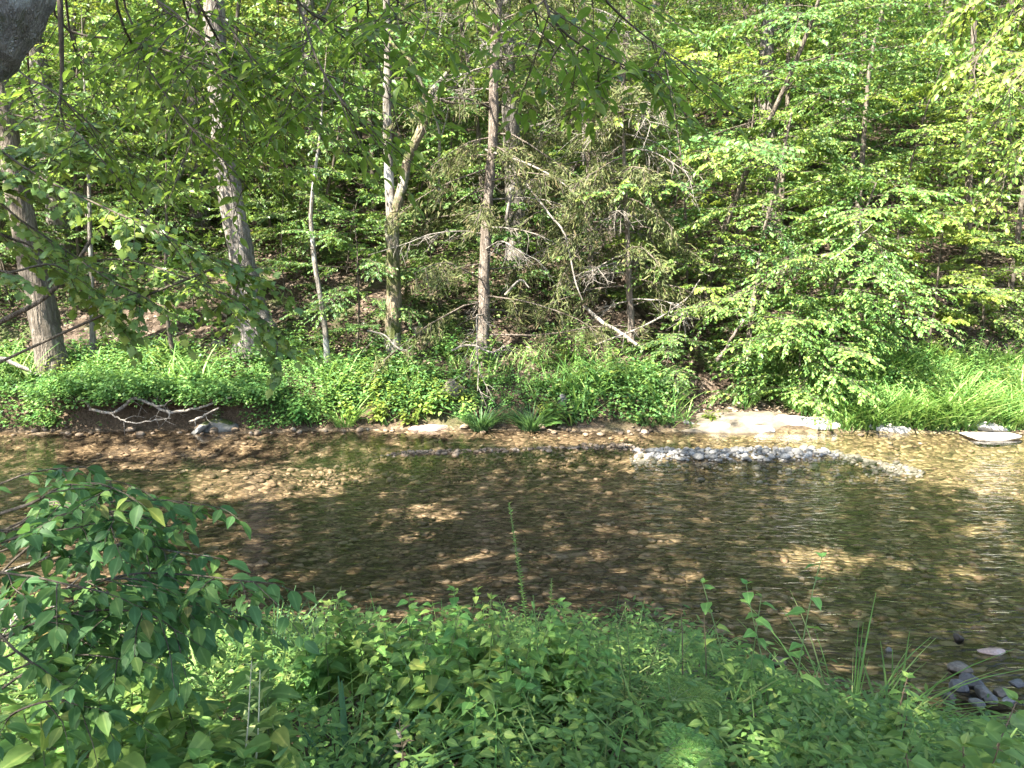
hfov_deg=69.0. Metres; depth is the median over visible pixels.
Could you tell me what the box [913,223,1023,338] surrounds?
tree
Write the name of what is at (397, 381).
bank plant
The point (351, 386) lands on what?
bank plant
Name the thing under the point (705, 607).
broadleaf plant
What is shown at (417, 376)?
bank plant
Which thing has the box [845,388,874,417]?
bank plant
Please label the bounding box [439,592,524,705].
nettle plant
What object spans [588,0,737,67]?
understory tree
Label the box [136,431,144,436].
stone
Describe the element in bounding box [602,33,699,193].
sapling
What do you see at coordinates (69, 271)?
stream maple
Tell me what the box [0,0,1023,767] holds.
ground
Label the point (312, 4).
forest tree
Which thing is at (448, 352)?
bank plant
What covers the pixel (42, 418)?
broadleaf plant
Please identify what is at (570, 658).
nettle plant
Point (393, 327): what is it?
forked tree
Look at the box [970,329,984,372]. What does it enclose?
bank plant
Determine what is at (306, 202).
bank shrub
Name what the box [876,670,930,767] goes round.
broadleaf plant
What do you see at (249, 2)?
sapling
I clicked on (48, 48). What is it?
sapling
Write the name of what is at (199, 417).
fallen branch
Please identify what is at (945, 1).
forest tree
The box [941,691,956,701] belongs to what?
shore rock
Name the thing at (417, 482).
cobble
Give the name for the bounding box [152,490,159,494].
cobble
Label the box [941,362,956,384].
bank plant
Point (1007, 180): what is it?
sapling
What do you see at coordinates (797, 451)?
cobble
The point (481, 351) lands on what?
bank plant
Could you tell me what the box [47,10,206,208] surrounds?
sapling
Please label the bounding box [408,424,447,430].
rock slab
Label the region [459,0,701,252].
sapling
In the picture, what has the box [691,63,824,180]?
sapling
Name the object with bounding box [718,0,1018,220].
understory tree
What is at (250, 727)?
spike weed
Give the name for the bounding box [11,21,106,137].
sapling
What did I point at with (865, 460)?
cobble
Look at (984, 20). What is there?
sapling
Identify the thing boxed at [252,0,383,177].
sapling
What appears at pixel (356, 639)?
nettle plant
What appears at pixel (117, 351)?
bank plant
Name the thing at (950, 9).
sapling
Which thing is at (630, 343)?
bank plant
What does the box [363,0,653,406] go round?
cedar tree
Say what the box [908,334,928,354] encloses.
bank plant
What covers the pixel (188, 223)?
sapling
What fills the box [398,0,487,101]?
sapling
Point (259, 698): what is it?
spike weed
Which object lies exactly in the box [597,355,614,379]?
bank plant
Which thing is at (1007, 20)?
understory tree
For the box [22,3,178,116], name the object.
understory tree
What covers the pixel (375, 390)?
broadleaf plant
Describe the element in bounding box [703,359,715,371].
bank plant
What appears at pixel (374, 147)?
understory tree
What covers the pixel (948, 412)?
bank grass
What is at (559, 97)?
sapling
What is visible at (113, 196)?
bank shrub
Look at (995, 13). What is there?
sapling
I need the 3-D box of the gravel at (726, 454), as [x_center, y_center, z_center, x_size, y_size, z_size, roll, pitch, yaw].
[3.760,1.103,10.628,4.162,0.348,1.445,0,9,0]
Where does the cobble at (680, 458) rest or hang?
on the gravel at (726, 454)
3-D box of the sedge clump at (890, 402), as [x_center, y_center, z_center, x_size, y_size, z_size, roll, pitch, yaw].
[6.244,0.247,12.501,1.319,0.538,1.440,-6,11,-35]
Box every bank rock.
[210,338,227,348]
[411,326,431,335]
[441,379,467,400]
[557,393,567,408]
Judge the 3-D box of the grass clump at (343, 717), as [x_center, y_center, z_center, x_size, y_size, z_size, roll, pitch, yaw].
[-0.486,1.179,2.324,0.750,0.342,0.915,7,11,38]
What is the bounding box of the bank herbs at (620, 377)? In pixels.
[0,325,996,425]
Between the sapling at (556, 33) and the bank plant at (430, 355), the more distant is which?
the sapling at (556, 33)
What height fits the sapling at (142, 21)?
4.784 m
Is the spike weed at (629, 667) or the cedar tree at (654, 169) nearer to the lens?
the spike weed at (629, 667)
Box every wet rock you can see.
[947,661,973,675]
[953,633,964,644]
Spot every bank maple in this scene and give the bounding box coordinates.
[559,0,1022,323]
[582,113,933,370]
[689,0,1023,289]
[690,177,1023,406]
[868,31,1023,317]
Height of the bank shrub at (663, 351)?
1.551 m
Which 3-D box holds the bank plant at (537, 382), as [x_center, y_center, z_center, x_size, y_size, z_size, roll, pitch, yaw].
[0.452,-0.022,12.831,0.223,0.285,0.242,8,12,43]
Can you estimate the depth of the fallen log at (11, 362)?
12.58 m
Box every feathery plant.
[640,673,734,727]
[658,721,727,767]
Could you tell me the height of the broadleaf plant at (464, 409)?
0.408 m
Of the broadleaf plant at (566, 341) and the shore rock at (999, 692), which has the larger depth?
the broadleaf plant at (566, 341)
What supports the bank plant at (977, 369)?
on the ground at (468, 560)
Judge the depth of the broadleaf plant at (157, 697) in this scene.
2.43 m
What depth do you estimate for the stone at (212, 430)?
12.03 m
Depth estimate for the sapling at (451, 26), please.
31.76 m
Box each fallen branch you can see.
[0,575,81,655]
[80,392,171,420]
[110,412,174,433]
[151,397,231,428]
[189,407,218,435]
[364,330,411,360]
[451,341,522,366]
[594,280,699,357]
[715,314,752,361]
[830,219,872,259]
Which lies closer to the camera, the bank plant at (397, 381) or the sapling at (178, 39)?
the bank plant at (397, 381)
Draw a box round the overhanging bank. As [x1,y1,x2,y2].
[51,385,286,406]
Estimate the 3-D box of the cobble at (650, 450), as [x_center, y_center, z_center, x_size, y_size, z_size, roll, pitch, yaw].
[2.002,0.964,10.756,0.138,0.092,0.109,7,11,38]
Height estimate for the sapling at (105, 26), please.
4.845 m
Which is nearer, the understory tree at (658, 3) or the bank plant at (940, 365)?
the bank plant at (940, 365)
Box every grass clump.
[176,586,370,683]
[211,676,480,767]
[253,585,381,671]
[273,608,423,654]
[603,649,802,736]
[686,593,1021,750]
[804,631,1023,749]
[876,711,1017,762]
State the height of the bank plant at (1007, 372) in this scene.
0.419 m
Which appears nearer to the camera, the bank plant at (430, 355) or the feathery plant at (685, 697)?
the feathery plant at (685, 697)
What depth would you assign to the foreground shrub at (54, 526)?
1.97 m
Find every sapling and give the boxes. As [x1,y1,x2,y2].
[0,2,88,175]
[0,70,128,261]
[0,190,99,307]
[3,85,132,245]
[4,33,115,230]
[5,0,207,263]
[11,4,175,199]
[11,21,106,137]
[43,0,140,89]
[43,0,148,126]
[47,0,185,149]
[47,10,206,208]
[48,0,165,94]
[69,76,248,252]
[111,0,204,104]
[126,0,206,122]
[146,0,265,79]
[149,71,255,173]
[165,5,298,117]
[170,0,354,237]
[179,1,324,70]
[179,9,320,186]
[215,0,465,269]
[227,0,367,117]
[247,0,352,152]
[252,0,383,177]
[316,36,437,188]
[322,30,419,122]
[324,0,482,141]
[327,0,410,75]
[351,35,557,267]
[357,0,465,85]
[357,70,501,234]
[391,0,490,118]
[395,50,502,201]
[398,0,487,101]
[403,12,554,162]
[419,1,531,69]
[433,107,448,203]
[437,2,576,116]
[438,0,484,41]
[448,21,616,175]
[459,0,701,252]
[472,0,631,114]
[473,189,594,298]
[484,22,615,149]
[521,7,580,84]
[535,0,610,63]
[539,0,695,187]
[548,0,660,118]
[567,1,688,121]
[568,43,800,348]
[570,2,674,85]
[596,136,763,297]
[599,28,725,156]
[601,114,731,244]
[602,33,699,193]
[631,0,712,99]
[634,0,750,137]
[661,32,861,286]
[662,0,758,114]
[663,0,724,42]
[674,26,869,243]
[676,23,855,170]
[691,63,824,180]
[698,0,792,66]
[714,0,782,86]
[726,2,820,56]
[749,37,908,190]
[762,61,949,259]
[792,35,1023,319]
[809,0,934,96]
[827,1,940,91]
[832,1,970,126]
[840,17,1023,206]
[859,8,993,167]
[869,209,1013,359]
[875,18,954,101]
[876,0,969,77]
[882,0,984,135]
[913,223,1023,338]
[915,0,1023,156]
[915,1,1005,72]
[918,29,1021,181]
[929,1,1023,60]
[951,0,1023,86]
[953,0,1008,41]
[961,147,1023,250]
[963,1,1023,36]
[967,3,1023,131]
[980,102,1020,179]
[987,221,1023,253]
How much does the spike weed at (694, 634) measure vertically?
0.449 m
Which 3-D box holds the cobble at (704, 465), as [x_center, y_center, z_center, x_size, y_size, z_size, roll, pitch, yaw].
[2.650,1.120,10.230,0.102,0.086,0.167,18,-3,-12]
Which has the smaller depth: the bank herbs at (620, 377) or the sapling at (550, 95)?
the bank herbs at (620, 377)
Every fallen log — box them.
[0,356,38,375]
[583,305,637,346]
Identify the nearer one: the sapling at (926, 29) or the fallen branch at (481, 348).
the fallen branch at (481, 348)
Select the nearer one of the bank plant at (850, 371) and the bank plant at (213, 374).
the bank plant at (213, 374)
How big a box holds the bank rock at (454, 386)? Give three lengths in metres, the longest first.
0.562 x 0.446 x 0.422 m
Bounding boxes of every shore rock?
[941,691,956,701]
[949,679,969,692]
[958,672,985,689]
[968,698,985,708]
[974,685,992,698]
[984,694,997,703]
[993,687,1006,696]
[1002,696,1017,705]
[1008,678,1023,688]
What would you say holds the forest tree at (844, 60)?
on the ground at (468, 560)
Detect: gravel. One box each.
[299,433,664,491]
[629,446,922,485]
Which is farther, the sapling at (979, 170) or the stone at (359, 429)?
the sapling at (979, 170)
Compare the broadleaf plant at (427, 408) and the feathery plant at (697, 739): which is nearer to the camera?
the feathery plant at (697, 739)
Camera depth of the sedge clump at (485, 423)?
12.15 m
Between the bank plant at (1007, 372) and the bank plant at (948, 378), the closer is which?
the bank plant at (948, 378)
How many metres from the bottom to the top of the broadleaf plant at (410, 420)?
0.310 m
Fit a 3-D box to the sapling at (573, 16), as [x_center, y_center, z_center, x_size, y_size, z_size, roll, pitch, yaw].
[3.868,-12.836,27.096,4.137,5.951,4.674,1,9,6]
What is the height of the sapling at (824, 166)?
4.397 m
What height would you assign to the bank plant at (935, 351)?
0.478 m
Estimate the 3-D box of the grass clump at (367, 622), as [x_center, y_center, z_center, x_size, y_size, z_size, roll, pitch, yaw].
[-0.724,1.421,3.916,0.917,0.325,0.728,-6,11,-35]
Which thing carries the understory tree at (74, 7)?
on the ground at (468, 560)
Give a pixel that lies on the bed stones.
(1015, 653)
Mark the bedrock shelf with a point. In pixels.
(742, 423)
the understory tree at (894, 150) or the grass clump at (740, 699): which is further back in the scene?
the understory tree at (894, 150)
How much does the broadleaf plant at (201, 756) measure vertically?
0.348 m
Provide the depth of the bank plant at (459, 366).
13.26 m
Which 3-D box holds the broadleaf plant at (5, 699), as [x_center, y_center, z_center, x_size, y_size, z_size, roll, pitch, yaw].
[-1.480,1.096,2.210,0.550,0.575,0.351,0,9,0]
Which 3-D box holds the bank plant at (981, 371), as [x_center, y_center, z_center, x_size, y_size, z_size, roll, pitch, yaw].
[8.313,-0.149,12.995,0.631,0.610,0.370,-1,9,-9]
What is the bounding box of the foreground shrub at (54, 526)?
[0,465,320,767]
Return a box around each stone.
[75,433,83,436]
[126,427,134,431]
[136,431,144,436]
[208,427,218,433]
[231,427,238,431]
[254,430,260,435]
[356,427,363,432]
[459,425,469,428]
[652,643,676,653]
[772,656,786,666]
[977,647,1005,655]
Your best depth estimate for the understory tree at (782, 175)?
17.46 m
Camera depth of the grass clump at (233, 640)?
4.16 m
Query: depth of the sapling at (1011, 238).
15.53 m
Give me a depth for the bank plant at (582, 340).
13.54 m
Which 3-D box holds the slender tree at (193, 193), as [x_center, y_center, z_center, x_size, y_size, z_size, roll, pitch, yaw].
[-6.152,-2.480,13.375,2.697,4.948,2.886,0,9,0]
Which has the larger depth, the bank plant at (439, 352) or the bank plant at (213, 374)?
the bank plant at (439, 352)
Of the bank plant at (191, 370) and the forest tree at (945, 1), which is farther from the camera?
the forest tree at (945, 1)
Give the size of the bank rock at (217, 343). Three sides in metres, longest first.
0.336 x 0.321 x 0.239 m
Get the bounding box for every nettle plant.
[281,631,364,717]
[302,590,405,711]
[323,600,417,698]
[354,622,441,745]
[367,592,471,723]
[372,586,487,658]
[387,641,520,762]
[393,584,480,711]
[423,647,540,767]
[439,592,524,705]
[448,598,565,734]
[464,600,586,722]
[514,611,591,720]
[544,631,627,726]
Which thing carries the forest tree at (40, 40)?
on the ground at (468, 560)
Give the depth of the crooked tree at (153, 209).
16.93 m
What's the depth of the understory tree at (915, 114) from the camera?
19.50 m
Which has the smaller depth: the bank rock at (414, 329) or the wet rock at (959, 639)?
the wet rock at (959, 639)
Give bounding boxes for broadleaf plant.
[0,687,104,767]
[0,697,187,767]
[34,404,59,426]
[75,699,260,767]
[88,621,183,750]
[141,641,292,761]
[178,746,275,767]
[203,665,305,767]
[239,604,263,712]
[276,395,308,423]
[319,380,341,407]
[336,391,358,418]
[359,372,385,401]
[366,395,389,422]
[386,380,407,407]
[399,407,419,424]
[408,391,436,415]
[434,377,457,405]
[459,398,474,420]
[538,613,598,725]
[544,401,572,425]
[560,316,571,355]
[602,349,625,391]
[700,577,776,728]
[701,410,719,420]
[740,552,826,729]
[875,687,1023,767]
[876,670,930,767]
[961,715,1023,767]
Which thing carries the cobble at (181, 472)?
on the ground at (468, 560)
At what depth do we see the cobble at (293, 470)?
10.25 m
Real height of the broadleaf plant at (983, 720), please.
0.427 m
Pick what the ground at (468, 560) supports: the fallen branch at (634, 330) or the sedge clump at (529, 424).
the sedge clump at (529, 424)
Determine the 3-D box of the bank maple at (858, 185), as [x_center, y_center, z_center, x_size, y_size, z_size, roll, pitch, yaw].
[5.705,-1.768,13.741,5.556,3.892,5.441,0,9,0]
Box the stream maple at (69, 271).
[0,99,325,399]
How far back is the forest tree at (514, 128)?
16.21 m
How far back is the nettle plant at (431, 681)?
2.73 m
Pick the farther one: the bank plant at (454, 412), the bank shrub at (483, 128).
the bank shrub at (483, 128)
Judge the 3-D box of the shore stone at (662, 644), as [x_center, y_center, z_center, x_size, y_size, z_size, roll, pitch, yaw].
[0.955,1.686,4.707,0.169,0.099,0.135,-3,9,-20]
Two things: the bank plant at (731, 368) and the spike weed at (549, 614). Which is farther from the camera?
the bank plant at (731, 368)
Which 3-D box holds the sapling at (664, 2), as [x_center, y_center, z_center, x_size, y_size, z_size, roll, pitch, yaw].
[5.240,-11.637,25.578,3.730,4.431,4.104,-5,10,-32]
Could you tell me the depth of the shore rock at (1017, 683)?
4.62 m
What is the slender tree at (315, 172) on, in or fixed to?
on the ground at (468, 560)
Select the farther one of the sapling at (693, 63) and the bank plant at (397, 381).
the sapling at (693, 63)
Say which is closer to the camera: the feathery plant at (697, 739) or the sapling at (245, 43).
the feathery plant at (697, 739)
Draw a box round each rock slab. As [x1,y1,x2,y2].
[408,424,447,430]
[709,422,730,427]
[753,426,774,432]
[774,414,840,429]
[864,423,910,433]
[959,432,1021,441]
[968,421,1007,431]
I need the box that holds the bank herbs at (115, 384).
[0,329,1023,430]
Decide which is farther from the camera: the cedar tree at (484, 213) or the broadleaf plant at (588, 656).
the cedar tree at (484, 213)
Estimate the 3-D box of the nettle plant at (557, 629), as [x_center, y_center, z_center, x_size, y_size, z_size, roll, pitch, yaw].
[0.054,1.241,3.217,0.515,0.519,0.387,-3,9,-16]
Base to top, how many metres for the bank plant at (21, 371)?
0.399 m
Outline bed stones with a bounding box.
[0,430,1023,659]
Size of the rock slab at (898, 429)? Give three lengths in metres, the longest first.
1.108 x 0.508 x 0.241 m
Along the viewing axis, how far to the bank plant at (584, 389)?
12.63 m
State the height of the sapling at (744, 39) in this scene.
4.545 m
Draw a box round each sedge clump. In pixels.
[310,399,369,427]
[443,398,516,431]
[490,399,574,431]
[622,408,696,426]
[729,387,762,409]
[789,393,839,417]
[851,380,921,414]
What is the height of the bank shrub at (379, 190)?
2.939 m
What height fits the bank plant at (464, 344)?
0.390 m
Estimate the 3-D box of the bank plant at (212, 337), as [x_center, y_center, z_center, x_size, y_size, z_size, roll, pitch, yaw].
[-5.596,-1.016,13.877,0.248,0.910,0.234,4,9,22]
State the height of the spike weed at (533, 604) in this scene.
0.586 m
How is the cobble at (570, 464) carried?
on the ground at (468, 560)
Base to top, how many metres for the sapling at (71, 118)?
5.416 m
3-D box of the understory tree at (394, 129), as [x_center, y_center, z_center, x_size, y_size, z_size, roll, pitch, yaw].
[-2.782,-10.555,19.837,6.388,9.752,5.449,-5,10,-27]
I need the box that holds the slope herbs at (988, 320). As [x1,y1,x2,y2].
[0,22,1023,381]
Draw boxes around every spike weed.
[231,661,261,761]
[238,668,272,758]
[392,716,413,766]
[508,503,531,665]
[530,597,543,701]
[543,579,553,681]
[614,624,628,734]
[619,623,664,737]
[623,602,634,735]
[635,632,695,736]
[678,607,685,721]
[700,616,708,697]
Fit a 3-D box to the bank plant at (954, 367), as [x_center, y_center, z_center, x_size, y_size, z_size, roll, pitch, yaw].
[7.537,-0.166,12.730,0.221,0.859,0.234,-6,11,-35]
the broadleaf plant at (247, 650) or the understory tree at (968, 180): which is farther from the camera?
the understory tree at (968, 180)
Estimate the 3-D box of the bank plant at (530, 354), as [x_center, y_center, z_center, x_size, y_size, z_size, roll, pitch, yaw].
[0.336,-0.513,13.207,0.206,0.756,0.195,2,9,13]
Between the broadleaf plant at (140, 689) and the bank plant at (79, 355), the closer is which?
the broadleaf plant at (140, 689)
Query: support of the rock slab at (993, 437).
in the water
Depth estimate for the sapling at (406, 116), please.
22.53 m
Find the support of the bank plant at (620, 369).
on the ground at (468, 560)
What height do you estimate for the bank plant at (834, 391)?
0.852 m
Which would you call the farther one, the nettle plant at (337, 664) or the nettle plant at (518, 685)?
the nettle plant at (337, 664)
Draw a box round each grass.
[0,324,1023,431]
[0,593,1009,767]
[0,593,1023,767]
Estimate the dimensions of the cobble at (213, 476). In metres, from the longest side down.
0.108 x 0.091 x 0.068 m
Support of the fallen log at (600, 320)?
on the ground at (468, 560)
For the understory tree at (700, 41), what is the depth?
16.87 m
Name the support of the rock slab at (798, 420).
on the ground at (468, 560)
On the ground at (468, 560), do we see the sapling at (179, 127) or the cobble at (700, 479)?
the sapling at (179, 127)
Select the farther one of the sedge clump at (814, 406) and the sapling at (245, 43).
the sapling at (245, 43)
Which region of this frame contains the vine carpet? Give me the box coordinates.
[0,595,1023,767]
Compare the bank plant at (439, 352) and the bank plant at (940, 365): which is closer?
the bank plant at (940, 365)
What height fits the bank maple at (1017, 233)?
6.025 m
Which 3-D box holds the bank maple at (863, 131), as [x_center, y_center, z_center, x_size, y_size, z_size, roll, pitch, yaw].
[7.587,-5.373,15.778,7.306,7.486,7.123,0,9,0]
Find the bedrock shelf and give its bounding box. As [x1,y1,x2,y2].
[682,411,787,434]
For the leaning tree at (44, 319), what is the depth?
12.64 m
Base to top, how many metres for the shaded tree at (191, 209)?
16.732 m
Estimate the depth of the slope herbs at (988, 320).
16.36 m
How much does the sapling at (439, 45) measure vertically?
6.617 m
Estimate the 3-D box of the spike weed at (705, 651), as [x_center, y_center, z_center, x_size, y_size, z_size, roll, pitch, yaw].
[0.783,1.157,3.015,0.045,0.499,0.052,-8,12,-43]
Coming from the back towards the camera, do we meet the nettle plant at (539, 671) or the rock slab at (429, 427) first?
the rock slab at (429, 427)
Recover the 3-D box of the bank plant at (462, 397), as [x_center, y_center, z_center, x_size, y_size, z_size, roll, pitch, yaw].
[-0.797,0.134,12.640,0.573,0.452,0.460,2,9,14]
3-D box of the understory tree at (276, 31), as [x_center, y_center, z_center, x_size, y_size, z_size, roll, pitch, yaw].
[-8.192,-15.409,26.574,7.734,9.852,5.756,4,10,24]
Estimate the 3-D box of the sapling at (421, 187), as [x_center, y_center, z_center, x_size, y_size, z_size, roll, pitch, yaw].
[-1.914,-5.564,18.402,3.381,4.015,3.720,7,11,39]
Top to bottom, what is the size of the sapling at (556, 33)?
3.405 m
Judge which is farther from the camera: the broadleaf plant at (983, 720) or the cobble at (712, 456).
the cobble at (712, 456)
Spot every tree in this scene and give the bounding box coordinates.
[0,0,185,252]
[0,0,754,350]
[0,1,225,381]
[0,6,191,364]
[0,24,124,236]
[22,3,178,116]
[29,33,75,254]
[51,0,305,184]
[55,0,259,137]
[71,93,258,362]
[73,0,406,358]
[80,0,183,43]
[83,1,102,121]
[111,0,281,228]
[122,0,366,214]
[141,0,291,222]
[148,0,300,114]
[226,0,336,84]
[234,33,391,362]
[235,0,545,353]
[239,1,340,49]
[258,205,442,351]
[278,0,460,211]
[282,0,362,37]
[301,0,412,222]
[318,0,491,165]
[340,0,594,220]
[343,0,361,153]
[357,0,542,265]
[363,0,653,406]
[392,5,471,62]
[434,0,589,53]
[454,0,657,173]
[473,0,819,241]
[489,5,501,121]
[491,0,710,316]
[524,65,729,342]
[526,0,657,68]
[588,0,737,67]
[602,0,732,136]
[628,0,942,179]
[644,0,870,131]
[672,0,891,252]
[687,0,702,67]
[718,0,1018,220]
[726,0,858,243]
[741,0,890,89]
[785,0,1023,260]
[804,0,1023,205]
[838,5,853,122]
[868,1,1007,103]
[913,0,1023,234]
[925,0,953,98]
[943,58,1023,246]
[957,0,1023,62]
[985,0,1023,52]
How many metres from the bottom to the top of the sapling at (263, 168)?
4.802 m
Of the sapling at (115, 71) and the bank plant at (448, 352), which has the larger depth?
the sapling at (115, 71)
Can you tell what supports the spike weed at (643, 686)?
on the ground at (468, 560)
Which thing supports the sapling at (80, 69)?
on the ground at (468, 560)
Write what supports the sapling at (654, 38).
on the ground at (468, 560)
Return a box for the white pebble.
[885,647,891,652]
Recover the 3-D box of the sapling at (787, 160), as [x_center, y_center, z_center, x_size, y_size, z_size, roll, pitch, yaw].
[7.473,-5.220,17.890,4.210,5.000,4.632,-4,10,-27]
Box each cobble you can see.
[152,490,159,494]
[179,470,186,474]
[210,474,216,478]
[286,468,295,472]
[287,485,296,489]
[386,477,392,482]
[414,480,420,485]
[451,453,458,458]
[545,449,552,453]
[556,470,565,474]
[566,461,573,466]
[645,448,654,452]
[676,457,684,460]
[693,452,703,459]
[696,477,704,481]
[701,462,708,468]
[708,454,716,459]
[751,465,760,470]
[757,455,764,459]
[763,457,770,461]
[782,453,789,458]
[794,448,802,455]
[809,463,818,469]
[863,458,869,462]
[908,468,917,472]
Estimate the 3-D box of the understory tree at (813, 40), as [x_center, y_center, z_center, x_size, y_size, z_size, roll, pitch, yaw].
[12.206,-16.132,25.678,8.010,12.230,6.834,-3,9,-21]
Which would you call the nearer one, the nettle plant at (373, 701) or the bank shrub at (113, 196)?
the nettle plant at (373, 701)
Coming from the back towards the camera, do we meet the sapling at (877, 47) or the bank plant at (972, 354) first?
the sapling at (877, 47)
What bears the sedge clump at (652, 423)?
on the ground at (468, 560)
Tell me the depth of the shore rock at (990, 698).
4.46 m
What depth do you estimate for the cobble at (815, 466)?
10.22 m
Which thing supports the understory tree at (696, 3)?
on the ground at (468, 560)
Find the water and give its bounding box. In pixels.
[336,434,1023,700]
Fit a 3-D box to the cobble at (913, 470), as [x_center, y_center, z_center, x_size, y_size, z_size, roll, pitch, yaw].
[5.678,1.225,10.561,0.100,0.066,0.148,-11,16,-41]
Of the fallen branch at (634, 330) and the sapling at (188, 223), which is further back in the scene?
the sapling at (188, 223)
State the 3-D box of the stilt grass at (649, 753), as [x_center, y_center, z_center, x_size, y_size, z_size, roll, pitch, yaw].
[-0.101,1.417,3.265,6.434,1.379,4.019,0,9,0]
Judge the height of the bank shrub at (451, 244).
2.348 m
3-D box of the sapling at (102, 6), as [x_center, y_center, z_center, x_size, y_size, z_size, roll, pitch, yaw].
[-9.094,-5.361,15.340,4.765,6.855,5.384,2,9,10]
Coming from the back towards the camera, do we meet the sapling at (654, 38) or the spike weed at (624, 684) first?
the sapling at (654, 38)
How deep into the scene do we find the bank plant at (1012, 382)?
12.75 m
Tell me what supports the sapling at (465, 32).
on the ground at (468, 560)
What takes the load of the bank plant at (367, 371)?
on the ground at (468, 560)
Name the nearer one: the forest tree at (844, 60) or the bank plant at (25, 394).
the bank plant at (25, 394)
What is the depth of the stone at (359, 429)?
12.11 m
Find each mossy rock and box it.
[191,422,208,433]
[198,418,238,432]
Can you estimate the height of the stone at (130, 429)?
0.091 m
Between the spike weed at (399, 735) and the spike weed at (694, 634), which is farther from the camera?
the spike weed at (694, 634)
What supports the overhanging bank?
on the ground at (468, 560)
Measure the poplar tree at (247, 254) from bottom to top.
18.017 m
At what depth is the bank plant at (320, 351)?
13.58 m
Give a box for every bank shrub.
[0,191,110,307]
[58,131,217,254]
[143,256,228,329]
[186,98,356,229]
[193,168,359,295]
[264,154,422,273]
[364,202,503,311]
[402,107,541,229]
[622,322,714,405]
[699,290,886,428]
[749,290,927,408]
[763,233,933,361]
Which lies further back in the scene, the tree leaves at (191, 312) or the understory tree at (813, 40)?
the understory tree at (813, 40)
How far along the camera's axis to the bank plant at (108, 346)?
13.22 m
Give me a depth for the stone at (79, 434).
11.87 m
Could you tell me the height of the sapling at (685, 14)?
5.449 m
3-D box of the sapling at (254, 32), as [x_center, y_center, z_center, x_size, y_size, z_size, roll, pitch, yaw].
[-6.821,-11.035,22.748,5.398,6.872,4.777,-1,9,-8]
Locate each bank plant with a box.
[1,364,14,377]
[12,332,26,369]
[12,356,34,377]
[16,383,36,406]
[37,358,77,376]
[66,343,94,366]
[101,330,114,362]
[110,342,127,367]
[146,345,180,367]
[180,359,200,380]
[207,308,215,349]
[208,361,220,379]
[236,363,256,379]
[293,320,305,342]
[314,338,323,360]
[343,365,359,391]
[360,361,377,379]
[388,370,405,392]
[402,329,412,344]
[407,331,419,376]
[413,372,437,392]
[423,340,437,356]
[423,383,452,417]
[435,333,450,354]
[437,338,453,359]
[442,327,460,354]
[448,358,467,375]
[450,399,467,417]
[453,378,479,401]
[456,336,474,352]
[469,388,484,412]
[470,331,489,366]
[472,359,492,386]
[489,391,496,407]
[526,334,535,369]
[533,337,562,369]
[533,374,541,390]
[533,395,562,419]
[550,342,570,361]
[562,364,582,386]
[574,319,584,364]
[574,359,594,377]
[576,352,595,377]
[577,316,588,356]
[578,377,597,397]
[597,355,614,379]
[600,345,630,377]
[609,361,616,397]
[612,326,627,355]
[621,322,639,354]
[679,348,697,371]
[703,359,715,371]
[724,359,740,375]
[744,374,767,392]
[751,348,769,366]
[767,353,779,386]
[830,369,840,413]
[833,357,861,377]
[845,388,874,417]
[849,376,860,410]
[874,338,889,384]
[876,369,894,389]
[894,353,927,380]
[896,366,919,393]
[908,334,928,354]
[917,333,954,352]
[928,355,957,376]
[929,341,940,359]
[929,373,952,396]
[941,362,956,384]
[947,350,959,383]
[961,361,985,381]
[969,336,983,370]
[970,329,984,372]
[970,373,990,390]
[972,358,1003,383]
[975,326,984,361]
[991,362,1020,384]
[1006,374,1023,392]
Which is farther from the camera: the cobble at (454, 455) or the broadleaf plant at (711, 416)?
the broadleaf plant at (711, 416)
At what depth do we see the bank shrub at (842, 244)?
13.18 m
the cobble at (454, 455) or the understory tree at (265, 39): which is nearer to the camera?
the cobble at (454, 455)
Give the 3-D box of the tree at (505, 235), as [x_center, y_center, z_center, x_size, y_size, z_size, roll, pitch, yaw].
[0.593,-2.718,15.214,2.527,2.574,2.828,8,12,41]
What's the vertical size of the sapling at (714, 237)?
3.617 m
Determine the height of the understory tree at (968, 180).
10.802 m
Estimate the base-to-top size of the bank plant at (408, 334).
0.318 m
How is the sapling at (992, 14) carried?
on the ground at (468, 560)
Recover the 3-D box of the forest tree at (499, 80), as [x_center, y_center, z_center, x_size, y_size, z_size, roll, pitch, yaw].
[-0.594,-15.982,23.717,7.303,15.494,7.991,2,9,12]
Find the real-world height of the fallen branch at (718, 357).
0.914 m
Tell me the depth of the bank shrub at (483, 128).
17.06 m
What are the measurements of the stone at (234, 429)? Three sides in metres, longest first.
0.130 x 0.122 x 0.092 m
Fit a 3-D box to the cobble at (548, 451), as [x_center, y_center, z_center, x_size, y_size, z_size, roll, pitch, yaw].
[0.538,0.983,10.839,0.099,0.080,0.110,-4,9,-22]
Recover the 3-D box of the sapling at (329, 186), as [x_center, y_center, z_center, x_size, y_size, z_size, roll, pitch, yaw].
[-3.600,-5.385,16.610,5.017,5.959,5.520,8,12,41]
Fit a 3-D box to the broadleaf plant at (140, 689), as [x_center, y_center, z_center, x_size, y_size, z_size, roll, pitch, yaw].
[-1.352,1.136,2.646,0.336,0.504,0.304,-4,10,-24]

